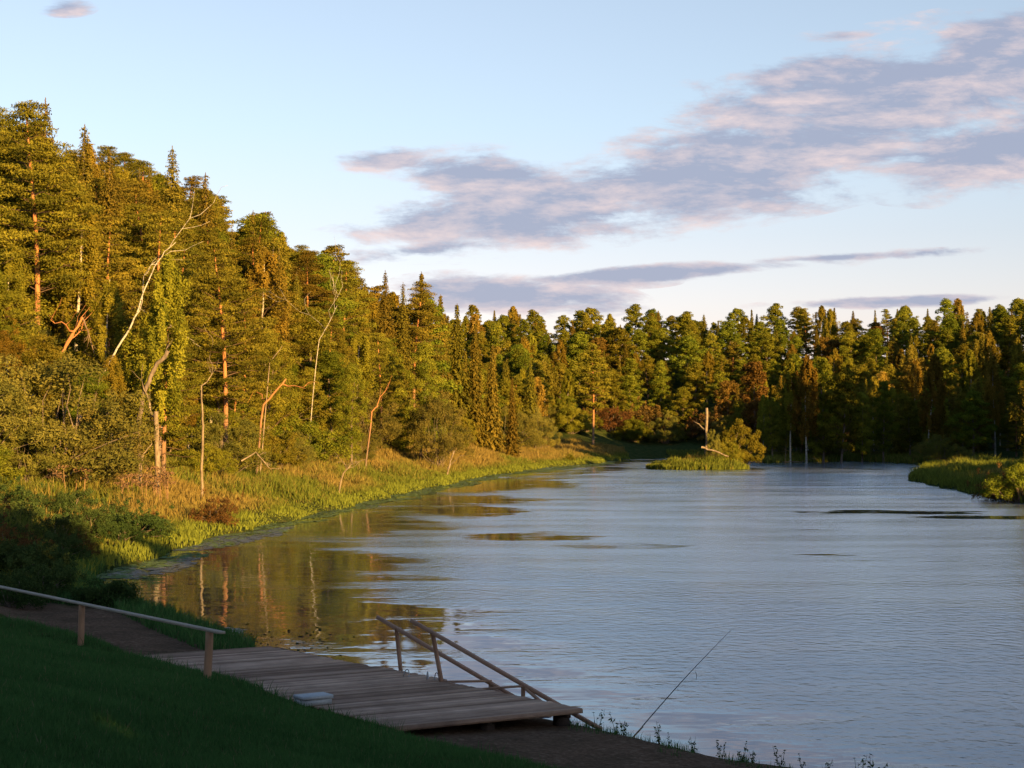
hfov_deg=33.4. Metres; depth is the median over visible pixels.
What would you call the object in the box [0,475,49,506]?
bank shrub
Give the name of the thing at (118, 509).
bank shrub
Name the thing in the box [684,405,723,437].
rusty shrub
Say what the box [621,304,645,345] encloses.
leafy tree
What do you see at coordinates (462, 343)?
leafy tree
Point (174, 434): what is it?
pine tree
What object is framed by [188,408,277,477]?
willow shrub
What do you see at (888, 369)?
leafy tree
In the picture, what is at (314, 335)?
leafy tree
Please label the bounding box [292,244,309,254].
pine tree
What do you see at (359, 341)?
birch tree
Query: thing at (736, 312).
leafy tree
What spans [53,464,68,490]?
dry stalk
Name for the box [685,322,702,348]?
leafy tree
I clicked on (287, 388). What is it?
birch tree
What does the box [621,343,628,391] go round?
spruce tree
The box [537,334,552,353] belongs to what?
leafy tree
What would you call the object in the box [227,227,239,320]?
spruce tree
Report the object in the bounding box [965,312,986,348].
birch tree
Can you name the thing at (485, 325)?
birch tree
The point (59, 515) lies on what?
bank shrub
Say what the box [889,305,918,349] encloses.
leafy tree
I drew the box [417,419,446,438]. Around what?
willow shrub
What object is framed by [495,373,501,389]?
leafy tree
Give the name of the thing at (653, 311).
leafy tree
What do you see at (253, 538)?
algae mat
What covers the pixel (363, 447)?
willow shrub
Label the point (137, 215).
pine tree
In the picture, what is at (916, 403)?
leafy tree
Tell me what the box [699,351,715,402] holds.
birch tree
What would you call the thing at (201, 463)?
slender snag
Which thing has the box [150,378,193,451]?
spruce tree
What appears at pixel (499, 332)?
leafy tree
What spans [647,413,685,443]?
willow shrub
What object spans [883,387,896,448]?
birch tree
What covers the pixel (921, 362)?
autumn tree
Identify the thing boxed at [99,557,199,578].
algae mat
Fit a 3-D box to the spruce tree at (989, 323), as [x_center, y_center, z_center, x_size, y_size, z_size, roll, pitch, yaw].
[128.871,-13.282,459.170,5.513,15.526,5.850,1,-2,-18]
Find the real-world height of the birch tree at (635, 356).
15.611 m
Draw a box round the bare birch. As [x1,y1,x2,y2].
[263,238,342,439]
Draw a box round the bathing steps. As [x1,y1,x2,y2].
[376,615,602,729]
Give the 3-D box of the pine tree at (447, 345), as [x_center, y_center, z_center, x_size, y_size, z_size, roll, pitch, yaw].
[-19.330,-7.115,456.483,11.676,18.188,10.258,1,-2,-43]
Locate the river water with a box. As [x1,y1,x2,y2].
[99,458,1023,767]
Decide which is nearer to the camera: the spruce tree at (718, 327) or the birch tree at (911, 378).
the birch tree at (911, 378)
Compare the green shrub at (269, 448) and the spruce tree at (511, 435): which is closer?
the green shrub at (269, 448)
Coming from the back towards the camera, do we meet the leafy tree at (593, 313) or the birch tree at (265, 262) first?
the leafy tree at (593, 313)
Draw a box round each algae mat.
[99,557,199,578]
[141,551,209,565]
[172,526,291,550]
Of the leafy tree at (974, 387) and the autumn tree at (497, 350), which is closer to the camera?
the leafy tree at (974, 387)
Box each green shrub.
[0,446,27,481]
[174,443,239,474]
[228,430,281,461]
[262,388,334,432]
[262,426,307,466]
[264,414,355,460]
[303,406,343,430]
[368,411,423,447]
[381,438,411,452]
[436,422,468,453]
[452,414,476,441]
[546,400,594,433]
[547,393,579,417]
[565,453,575,460]
[573,408,603,431]
[611,415,652,442]
[669,422,690,441]
[708,418,765,463]
[709,438,744,461]
[980,458,1023,501]
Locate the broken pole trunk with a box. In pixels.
[695,408,707,456]
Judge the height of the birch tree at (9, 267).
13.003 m
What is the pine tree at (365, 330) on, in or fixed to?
on the ground at (548, 742)
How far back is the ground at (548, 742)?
38.21 m
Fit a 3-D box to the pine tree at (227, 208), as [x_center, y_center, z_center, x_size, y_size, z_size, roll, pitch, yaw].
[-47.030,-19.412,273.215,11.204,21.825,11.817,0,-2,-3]
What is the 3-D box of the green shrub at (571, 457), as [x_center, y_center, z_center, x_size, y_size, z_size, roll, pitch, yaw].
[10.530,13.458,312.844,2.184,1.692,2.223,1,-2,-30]
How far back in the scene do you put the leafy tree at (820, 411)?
352.10 m
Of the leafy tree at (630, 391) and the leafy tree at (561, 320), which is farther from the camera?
the leafy tree at (561, 320)
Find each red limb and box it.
[235,379,316,472]
[365,376,391,466]
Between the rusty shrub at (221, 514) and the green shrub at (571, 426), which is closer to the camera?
the rusty shrub at (221, 514)
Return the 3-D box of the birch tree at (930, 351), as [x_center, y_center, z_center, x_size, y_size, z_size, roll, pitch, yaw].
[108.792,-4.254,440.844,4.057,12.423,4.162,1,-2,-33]
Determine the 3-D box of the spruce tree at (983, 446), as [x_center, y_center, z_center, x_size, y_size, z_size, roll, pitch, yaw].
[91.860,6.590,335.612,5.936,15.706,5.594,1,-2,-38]
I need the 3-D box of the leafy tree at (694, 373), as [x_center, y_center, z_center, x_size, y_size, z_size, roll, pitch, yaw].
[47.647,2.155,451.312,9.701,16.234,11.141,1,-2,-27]
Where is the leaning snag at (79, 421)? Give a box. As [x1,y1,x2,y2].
[69,414,82,450]
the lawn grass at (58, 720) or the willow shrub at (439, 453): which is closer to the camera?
the lawn grass at (58, 720)
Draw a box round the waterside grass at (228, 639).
[0,549,259,650]
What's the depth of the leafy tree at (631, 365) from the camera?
451.01 m
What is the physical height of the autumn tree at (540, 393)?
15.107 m
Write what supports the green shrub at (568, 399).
on the ground at (548, 742)
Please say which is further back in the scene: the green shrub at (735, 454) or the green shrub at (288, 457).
the green shrub at (735, 454)
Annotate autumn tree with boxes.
[466,314,485,352]
[490,346,505,371]
[522,377,548,425]
[537,361,560,408]
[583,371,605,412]
[591,337,615,377]
[713,380,740,417]
[737,360,768,441]
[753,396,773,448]
[811,337,830,358]
[819,339,845,370]
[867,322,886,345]
[867,371,894,417]
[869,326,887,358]
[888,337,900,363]
[895,358,928,424]
[899,345,924,386]
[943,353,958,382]
[952,298,968,330]
[970,332,991,360]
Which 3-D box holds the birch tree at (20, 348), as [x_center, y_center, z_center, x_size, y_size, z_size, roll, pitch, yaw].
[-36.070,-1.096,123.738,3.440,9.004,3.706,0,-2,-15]
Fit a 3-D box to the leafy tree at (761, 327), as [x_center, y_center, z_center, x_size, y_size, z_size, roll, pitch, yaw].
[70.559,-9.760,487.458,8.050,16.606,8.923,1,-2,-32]
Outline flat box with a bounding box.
[293,692,333,705]
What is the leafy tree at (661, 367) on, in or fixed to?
on the ground at (548, 742)
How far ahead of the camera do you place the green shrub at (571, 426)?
418.80 m
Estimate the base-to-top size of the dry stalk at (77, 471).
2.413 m
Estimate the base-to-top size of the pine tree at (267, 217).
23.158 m
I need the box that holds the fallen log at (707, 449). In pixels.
[701,446,728,456]
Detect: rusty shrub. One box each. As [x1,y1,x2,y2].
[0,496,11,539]
[0,522,52,548]
[50,526,110,557]
[188,486,242,526]
[594,406,632,432]
[612,396,679,434]
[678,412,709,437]
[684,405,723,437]
[966,461,1017,500]
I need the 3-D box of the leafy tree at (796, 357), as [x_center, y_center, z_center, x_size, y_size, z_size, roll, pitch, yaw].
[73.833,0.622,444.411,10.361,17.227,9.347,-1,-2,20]
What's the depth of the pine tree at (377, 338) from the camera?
230.92 m
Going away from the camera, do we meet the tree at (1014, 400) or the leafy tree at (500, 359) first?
the tree at (1014, 400)
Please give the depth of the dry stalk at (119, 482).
103.75 m
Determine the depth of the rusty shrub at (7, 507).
74.13 m
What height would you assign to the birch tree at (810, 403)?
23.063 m
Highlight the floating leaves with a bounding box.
[247,623,354,655]
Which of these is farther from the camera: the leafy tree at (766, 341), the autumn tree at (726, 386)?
the leafy tree at (766, 341)
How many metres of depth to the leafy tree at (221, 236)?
211.05 m
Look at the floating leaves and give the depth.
51.16 m
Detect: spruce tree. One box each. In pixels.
[21,97,84,347]
[56,312,76,420]
[59,124,105,347]
[94,151,138,351]
[137,168,141,181]
[146,163,155,191]
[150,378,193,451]
[158,145,195,362]
[194,172,217,243]
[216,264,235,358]
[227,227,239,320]
[243,212,257,278]
[269,249,303,393]
[289,274,305,356]
[372,271,403,423]
[393,284,416,423]
[405,271,433,429]
[433,294,456,411]
[448,305,478,436]
[463,353,470,418]
[464,323,490,447]
[481,345,506,451]
[484,365,500,429]
[500,362,505,408]
[501,359,510,393]
[502,378,521,456]
[509,315,515,343]
[522,360,540,436]
[544,336,553,363]
[569,322,575,336]
[601,350,610,403]
[616,359,624,410]
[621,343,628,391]
[656,311,665,361]
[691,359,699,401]
[700,315,713,358]
[713,321,719,354]
[713,361,726,412]
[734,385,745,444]
[748,310,755,362]
[774,330,783,375]
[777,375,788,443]
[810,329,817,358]
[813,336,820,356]
[850,311,858,336]
[852,384,871,453]
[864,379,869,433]
[874,310,876,322]
[885,351,888,365]
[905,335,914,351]
[950,385,962,450]
[958,321,969,386]
[967,379,993,453]
[971,350,981,380]
[980,336,985,378]
[985,307,1000,359]
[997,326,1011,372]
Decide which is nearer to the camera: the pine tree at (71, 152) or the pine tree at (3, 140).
the pine tree at (3, 140)
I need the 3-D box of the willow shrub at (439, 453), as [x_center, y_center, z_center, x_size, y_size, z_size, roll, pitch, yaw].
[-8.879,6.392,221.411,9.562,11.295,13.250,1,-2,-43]
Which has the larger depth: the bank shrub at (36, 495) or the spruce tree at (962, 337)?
the spruce tree at (962, 337)
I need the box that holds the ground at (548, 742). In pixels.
[0,358,1023,767]
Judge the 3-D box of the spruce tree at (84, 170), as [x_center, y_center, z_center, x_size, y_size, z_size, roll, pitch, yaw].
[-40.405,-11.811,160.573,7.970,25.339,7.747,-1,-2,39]
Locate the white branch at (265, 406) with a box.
[260,347,281,471]
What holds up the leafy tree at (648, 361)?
on the ground at (548, 742)
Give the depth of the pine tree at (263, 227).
222.63 m
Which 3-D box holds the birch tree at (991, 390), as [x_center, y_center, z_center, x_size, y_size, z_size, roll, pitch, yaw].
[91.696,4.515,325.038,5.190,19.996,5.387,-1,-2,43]
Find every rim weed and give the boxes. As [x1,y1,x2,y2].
[592,710,604,726]
[608,712,622,733]
[620,722,628,735]
[653,722,662,743]
[688,737,696,752]
[716,740,725,758]
[737,741,747,761]
[749,752,756,762]
[773,746,785,766]
[854,755,866,767]
[867,753,873,767]
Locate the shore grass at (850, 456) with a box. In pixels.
[666,448,985,463]
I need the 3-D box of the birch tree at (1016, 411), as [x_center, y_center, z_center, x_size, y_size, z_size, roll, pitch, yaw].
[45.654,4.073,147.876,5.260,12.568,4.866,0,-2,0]
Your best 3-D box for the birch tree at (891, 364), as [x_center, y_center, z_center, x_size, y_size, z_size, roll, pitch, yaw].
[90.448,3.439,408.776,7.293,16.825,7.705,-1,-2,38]
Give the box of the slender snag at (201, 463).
[200,329,218,499]
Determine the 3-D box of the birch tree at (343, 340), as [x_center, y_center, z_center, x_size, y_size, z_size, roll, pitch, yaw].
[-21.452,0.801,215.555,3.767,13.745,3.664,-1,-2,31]
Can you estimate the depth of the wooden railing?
34.24 m
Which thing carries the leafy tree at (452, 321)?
on the ground at (548, 742)
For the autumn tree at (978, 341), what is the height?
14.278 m
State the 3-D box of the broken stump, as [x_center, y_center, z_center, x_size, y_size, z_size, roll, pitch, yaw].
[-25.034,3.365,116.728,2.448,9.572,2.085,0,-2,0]
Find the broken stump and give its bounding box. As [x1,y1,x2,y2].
[132,366,162,493]
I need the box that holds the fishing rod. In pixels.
[633,630,730,736]
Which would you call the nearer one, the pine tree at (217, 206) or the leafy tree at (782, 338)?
the pine tree at (217, 206)
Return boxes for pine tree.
[0,100,105,397]
[0,107,20,140]
[0,136,26,226]
[0,186,53,363]
[21,130,75,193]
[52,214,148,367]
[62,149,78,167]
[62,177,132,273]
[95,145,134,177]
[96,177,160,319]
[102,203,208,350]
[110,211,215,399]
[114,152,137,180]
[118,182,190,326]
[120,293,214,461]
[120,299,213,473]
[126,158,147,178]
[128,160,159,183]
[141,243,229,388]
[148,209,230,333]
[158,188,200,243]
[178,241,278,469]
[179,175,211,211]
[186,188,241,252]
[188,227,276,375]
[189,192,239,257]
[206,350,270,441]
[216,195,235,232]
[216,202,239,245]
[226,236,319,380]
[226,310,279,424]
[235,218,302,318]
[255,211,279,232]
[284,251,335,350]
[286,251,339,337]
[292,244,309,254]
[293,323,332,384]
[303,315,366,429]
[322,244,374,303]
[330,260,390,354]
[331,330,363,416]
[335,288,361,343]
[352,263,371,300]
[352,327,394,423]
[358,332,413,441]
[368,284,397,345]
[370,296,394,330]
[389,280,453,400]
[434,332,451,348]
[482,371,501,392]
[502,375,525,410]
[573,342,614,444]
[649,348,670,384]
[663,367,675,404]
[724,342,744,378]
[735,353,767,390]
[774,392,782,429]
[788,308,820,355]
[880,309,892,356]
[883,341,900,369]
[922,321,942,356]
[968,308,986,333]
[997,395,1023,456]
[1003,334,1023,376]
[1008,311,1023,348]
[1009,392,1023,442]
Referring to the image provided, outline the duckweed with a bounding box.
[98,461,614,577]
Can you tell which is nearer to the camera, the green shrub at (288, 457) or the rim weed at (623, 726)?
the rim weed at (623, 726)
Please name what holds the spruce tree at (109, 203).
on the ground at (548, 742)
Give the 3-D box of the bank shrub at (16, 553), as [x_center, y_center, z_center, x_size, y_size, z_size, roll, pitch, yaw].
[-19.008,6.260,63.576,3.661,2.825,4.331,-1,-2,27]
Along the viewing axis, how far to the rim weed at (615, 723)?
34.84 m
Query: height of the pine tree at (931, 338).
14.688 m
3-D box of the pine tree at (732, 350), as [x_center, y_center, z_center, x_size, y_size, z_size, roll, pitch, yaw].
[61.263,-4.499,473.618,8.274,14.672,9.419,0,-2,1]
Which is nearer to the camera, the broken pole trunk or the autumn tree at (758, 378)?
the broken pole trunk
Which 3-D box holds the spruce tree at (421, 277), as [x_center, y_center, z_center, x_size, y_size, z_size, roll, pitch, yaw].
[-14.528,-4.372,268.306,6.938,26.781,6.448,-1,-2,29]
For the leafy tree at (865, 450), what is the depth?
332.09 m
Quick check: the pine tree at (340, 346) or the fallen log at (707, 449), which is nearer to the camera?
the pine tree at (340, 346)
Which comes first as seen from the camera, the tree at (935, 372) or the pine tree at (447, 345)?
the tree at (935, 372)
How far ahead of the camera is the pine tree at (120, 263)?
149.34 m
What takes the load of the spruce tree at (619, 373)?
on the ground at (548, 742)
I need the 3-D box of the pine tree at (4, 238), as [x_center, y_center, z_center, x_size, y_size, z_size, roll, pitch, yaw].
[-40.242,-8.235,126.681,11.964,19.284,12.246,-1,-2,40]
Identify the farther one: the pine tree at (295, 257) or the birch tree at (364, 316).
the birch tree at (364, 316)
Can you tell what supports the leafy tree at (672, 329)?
on the ground at (548, 742)
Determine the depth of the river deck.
37.32 m
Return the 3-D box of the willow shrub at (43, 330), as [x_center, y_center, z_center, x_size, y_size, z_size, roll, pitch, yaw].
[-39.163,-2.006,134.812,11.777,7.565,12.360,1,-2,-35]
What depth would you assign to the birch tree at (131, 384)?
129.45 m
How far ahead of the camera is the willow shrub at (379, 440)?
216.05 m
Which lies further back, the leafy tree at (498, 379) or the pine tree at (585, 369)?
the leafy tree at (498, 379)
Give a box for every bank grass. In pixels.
[0,424,629,592]
[908,452,1023,502]
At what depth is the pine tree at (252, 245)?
198.62 m
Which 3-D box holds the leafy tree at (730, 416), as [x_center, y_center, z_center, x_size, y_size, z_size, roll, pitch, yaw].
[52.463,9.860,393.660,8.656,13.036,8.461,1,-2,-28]
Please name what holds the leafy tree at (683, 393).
on the ground at (548, 742)
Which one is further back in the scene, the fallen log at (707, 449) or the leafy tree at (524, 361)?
the leafy tree at (524, 361)
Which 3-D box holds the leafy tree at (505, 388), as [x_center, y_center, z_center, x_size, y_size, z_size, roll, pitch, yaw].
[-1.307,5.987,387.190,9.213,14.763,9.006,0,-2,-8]
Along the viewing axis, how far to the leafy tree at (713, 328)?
516.14 m
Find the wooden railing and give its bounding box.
[0,585,224,678]
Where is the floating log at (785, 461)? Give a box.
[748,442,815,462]
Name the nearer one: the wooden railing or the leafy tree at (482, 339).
the wooden railing
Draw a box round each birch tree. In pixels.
[0,243,46,351]
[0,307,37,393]
[0,330,41,427]
[46,181,113,350]
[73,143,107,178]
[73,279,140,439]
[95,355,131,468]
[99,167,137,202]
[101,185,226,432]
[123,346,162,434]
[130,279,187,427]
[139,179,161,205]
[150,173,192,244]
[178,368,204,448]
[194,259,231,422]
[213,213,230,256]
[237,247,292,368]
[248,338,292,414]
[271,360,298,432]
[274,232,293,282]
[330,337,354,399]
[346,290,377,349]
[347,290,381,351]
[347,331,385,423]
[378,292,412,356]
[444,314,451,337]
[462,317,469,346]
[469,343,482,359]
[482,321,490,341]
[484,335,491,362]
[503,306,521,339]
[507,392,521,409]
[511,336,538,371]
[514,368,526,398]
[527,333,536,357]
[550,340,569,374]
[560,369,575,404]
[604,313,615,339]
[626,352,645,390]
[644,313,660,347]
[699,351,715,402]
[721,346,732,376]
[756,394,769,444]
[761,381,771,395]
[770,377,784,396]
[776,358,802,462]
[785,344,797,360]
[785,354,820,462]
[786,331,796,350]
[810,305,828,354]
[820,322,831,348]
[821,309,840,347]
[828,348,842,374]
[865,376,882,449]
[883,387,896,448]
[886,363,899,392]
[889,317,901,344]
[892,349,904,376]
[900,359,923,404]
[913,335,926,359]
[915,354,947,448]
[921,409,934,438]
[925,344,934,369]
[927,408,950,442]
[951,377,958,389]
[956,349,982,392]
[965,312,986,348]
[969,354,982,383]
[979,330,1001,378]
[979,355,1006,456]
[1009,337,1021,376]
[1009,380,1023,460]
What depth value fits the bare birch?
184.24 m
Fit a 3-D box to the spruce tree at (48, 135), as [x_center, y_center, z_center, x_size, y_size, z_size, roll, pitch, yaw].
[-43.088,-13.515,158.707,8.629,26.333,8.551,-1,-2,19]
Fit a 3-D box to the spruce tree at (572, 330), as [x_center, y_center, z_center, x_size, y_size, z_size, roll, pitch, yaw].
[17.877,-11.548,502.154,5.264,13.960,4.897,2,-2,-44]
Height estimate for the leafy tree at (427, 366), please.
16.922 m
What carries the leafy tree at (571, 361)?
on the ground at (548, 742)
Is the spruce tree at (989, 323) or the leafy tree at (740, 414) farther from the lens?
the spruce tree at (989, 323)
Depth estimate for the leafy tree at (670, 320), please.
513.54 m
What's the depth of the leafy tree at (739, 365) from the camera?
462.70 m
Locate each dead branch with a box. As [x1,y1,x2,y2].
[138,419,151,486]
[241,452,281,468]
[334,455,366,492]
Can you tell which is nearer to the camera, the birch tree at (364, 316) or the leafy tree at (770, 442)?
the birch tree at (364, 316)
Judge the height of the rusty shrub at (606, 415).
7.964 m
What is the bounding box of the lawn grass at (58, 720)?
[0,616,568,767]
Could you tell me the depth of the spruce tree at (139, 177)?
219.96 m
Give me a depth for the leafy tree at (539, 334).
493.71 m
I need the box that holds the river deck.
[145,646,582,734]
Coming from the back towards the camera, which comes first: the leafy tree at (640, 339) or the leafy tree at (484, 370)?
the leafy tree at (640, 339)
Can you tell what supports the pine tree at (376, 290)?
on the ground at (548, 742)
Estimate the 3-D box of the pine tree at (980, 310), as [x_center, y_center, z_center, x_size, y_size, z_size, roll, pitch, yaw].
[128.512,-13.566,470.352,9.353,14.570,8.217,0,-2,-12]
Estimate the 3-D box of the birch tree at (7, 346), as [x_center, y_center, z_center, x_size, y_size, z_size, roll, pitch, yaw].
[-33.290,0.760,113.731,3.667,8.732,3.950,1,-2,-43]
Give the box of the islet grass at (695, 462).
[645,452,749,469]
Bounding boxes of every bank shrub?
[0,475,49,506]
[0,477,10,492]
[0,494,45,523]
[0,515,70,576]
[0,530,69,568]
[0,571,57,609]
[2,489,51,522]
[3,517,31,540]
[4,546,90,601]
[15,535,77,565]
[24,499,92,546]
[33,483,48,505]
[33,517,91,559]
[40,487,83,514]
[41,502,90,531]
[53,476,104,511]
[64,512,119,545]
[65,492,115,528]
[70,565,142,606]
[89,497,137,523]
[94,494,137,514]
[103,510,144,544]
[107,498,174,540]
[138,505,180,537]
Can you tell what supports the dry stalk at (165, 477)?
on the ground at (548, 742)
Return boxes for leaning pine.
[137,335,172,481]
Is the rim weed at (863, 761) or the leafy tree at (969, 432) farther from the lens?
the leafy tree at (969, 432)
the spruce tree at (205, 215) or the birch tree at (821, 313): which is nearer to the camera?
the spruce tree at (205, 215)
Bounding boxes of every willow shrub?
[0,347,161,483]
[0,353,68,465]
[0,368,45,453]
[0,414,68,484]
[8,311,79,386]
[26,403,156,486]
[46,344,127,408]
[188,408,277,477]
[261,430,313,463]
[290,441,318,464]
[310,437,342,462]
[334,388,402,443]
[335,442,362,459]
[340,435,377,459]
[348,430,373,451]
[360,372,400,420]
[364,430,387,450]
[395,390,475,473]
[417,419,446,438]
[435,402,458,426]
[480,405,544,448]
[516,406,561,449]
[543,405,563,425]
[549,405,585,423]
[641,422,658,439]
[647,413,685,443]
[653,410,684,430]
[694,416,723,440]
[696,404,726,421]
[704,414,734,441]
[705,429,721,457]
[745,444,769,455]
[766,444,788,455]
[803,437,843,456]
[908,433,950,460]
[921,434,957,460]
[949,443,973,458]
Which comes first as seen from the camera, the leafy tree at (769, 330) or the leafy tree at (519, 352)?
the leafy tree at (519, 352)
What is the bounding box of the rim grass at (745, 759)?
[567,718,827,767]
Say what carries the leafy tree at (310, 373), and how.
on the ground at (548, 742)
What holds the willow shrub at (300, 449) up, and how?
on the ground at (548, 742)
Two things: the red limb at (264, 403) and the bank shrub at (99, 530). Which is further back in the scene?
the red limb at (264, 403)
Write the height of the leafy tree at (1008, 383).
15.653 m
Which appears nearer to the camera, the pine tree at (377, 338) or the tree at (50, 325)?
the tree at (50, 325)
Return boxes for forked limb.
[49,302,96,418]
[83,317,104,355]
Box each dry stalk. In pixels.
[46,467,59,482]
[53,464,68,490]
[71,458,88,487]
[78,468,91,489]
[114,475,127,496]
[118,475,127,485]
[122,473,138,493]
[131,474,148,500]
[139,473,153,497]
[143,465,157,496]
[149,476,163,502]
[151,466,165,495]
[152,477,167,505]
[159,469,174,498]
[162,472,175,497]
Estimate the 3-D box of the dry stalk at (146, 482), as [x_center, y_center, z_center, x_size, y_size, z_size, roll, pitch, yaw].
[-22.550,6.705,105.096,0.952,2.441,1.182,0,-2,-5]
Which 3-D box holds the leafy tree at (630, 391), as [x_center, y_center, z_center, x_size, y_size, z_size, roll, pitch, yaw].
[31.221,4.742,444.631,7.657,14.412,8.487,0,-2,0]
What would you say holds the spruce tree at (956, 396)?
on the ground at (548, 742)
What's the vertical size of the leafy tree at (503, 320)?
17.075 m
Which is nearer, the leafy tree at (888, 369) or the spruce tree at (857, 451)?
the spruce tree at (857, 451)
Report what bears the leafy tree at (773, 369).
on the ground at (548, 742)
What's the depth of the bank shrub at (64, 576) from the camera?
58.96 m
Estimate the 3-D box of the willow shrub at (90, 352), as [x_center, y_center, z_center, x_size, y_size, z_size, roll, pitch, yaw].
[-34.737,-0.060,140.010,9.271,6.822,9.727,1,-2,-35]
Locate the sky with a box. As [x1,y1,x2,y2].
[0,0,1023,359]
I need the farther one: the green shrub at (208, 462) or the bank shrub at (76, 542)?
the green shrub at (208, 462)
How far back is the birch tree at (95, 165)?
206.91 m
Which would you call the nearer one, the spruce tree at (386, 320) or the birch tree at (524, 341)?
the spruce tree at (386, 320)
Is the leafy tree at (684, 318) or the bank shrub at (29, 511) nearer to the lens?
the bank shrub at (29, 511)
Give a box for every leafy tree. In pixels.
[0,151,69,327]
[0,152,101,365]
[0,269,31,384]
[17,333,74,424]
[36,351,91,425]
[51,310,108,415]
[60,366,122,445]
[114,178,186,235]
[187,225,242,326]
[188,341,256,446]
[233,213,289,272]
[236,237,304,352]
[237,327,305,433]
[283,250,331,374]
[286,364,305,413]
[287,306,354,419]
[288,251,357,368]
[297,366,329,441]
[309,350,358,438]
[330,362,371,464]
[375,337,410,415]
[378,378,413,424]
[394,340,445,459]
[407,294,462,408]
[445,323,453,350]
[448,319,470,345]
[460,337,469,357]
[464,304,481,347]
[466,334,485,359]
[470,331,489,363]
[478,373,487,424]
[479,363,507,401]
[483,319,498,337]
[483,322,507,360]
[484,388,508,430]
[489,314,516,348]
[495,354,507,384]
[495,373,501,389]
[499,378,522,431]
[500,340,512,371]
[504,343,532,372]
[508,348,524,388]
[510,354,542,398]
[514,319,537,350]
[521,309,545,352]
[522,358,554,413]
[531,331,543,358]
[534,323,551,351]
[534,352,563,401]
[535,315,551,341]
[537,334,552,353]
[547,361,579,404]
[550,315,573,344]
[552,329,570,362]
[560,333,590,359]
[566,331,591,369]
[566,354,590,406]
[567,307,607,342]
[570,310,583,330]
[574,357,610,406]
[578,317,593,343]
[589,325,601,342]
[595,321,623,368]
[602,327,642,380]
[604,368,628,418]
[617,357,647,412]
[618,375,644,418]
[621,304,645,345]
[624,326,633,342]
[624,328,655,385]
[635,308,667,332]
[640,315,666,376]
[640,354,655,397]
[645,327,680,372]
[647,360,670,406]
[647,376,673,415]
[663,315,679,342]
[663,386,704,424]
[666,336,708,386]
[667,311,700,356]
[667,320,682,352]
[667,329,708,375]
[679,362,709,414]
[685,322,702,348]
[695,321,712,347]
[700,332,723,374]
[701,370,732,413]
[709,322,716,342]
[711,355,733,391]
[714,320,740,362]
[714,329,725,358]
[718,308,752,342]
[722,400,751,444]
[724,395,752,447]
[725,336,749,370]
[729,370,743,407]
[733,359,745,390]
[736,317,755,359]
[736,384,767,441]
[746,321,769,365]
[749,332,785,387]
[752,328,774,360]
[756,398,787,455]
[758,303,788,338]
[762,361,778,387]
[762,402,789,451]
[765,360,782,397]
[765,410,799,451]
[772,318,798,370]
[773,385,794,449]
[776,353,802,389]
[779,404,812,453]
[781,352,802,369]
[784,306,810,348]
[787,336,805,360]
[806,357,843,462]
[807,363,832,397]
[808,356,831,381]
[808,385,845,439]
[815,367,865,462]
[832,321,862,349]
[833,330,867,375]
[834,356,856,377]
[839,407,855,451]
[843,335,885,373]
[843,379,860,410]
[850,318,866,337]
[850,364,871,398]
[850,392,875,462]
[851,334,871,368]
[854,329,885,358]
[862,328,888,377]
[864,380,899,462]
[865,357,879,382]
[875,365,903,393]
[887,308,916,348]
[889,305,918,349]
[898,318,928,354]
[904,400,932,442]
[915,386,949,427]
[919,316,936,352]
[920,347,963,389]
[925,316,968,360]
[935,298,959,347]
[935,329,956,360]
[944,385,956,412]
[944,389,997,454]
[947,343,972,386]
[947,392,979,446]
[954,314,969,341]
[962,381,992,432]
[965,331,997,359]
[984,383,1010,448]
[990,376,1021,450]
[992,304,1003,332]
[992,307,1022,345]
[996,316,1022,376]
[1007,297,1023,337]
[1009,363,1023,403]
[1011,353,1023,395]
[1012,303,1023,341]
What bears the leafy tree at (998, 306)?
on the ground at (548, 742)
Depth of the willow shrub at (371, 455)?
198.22 m

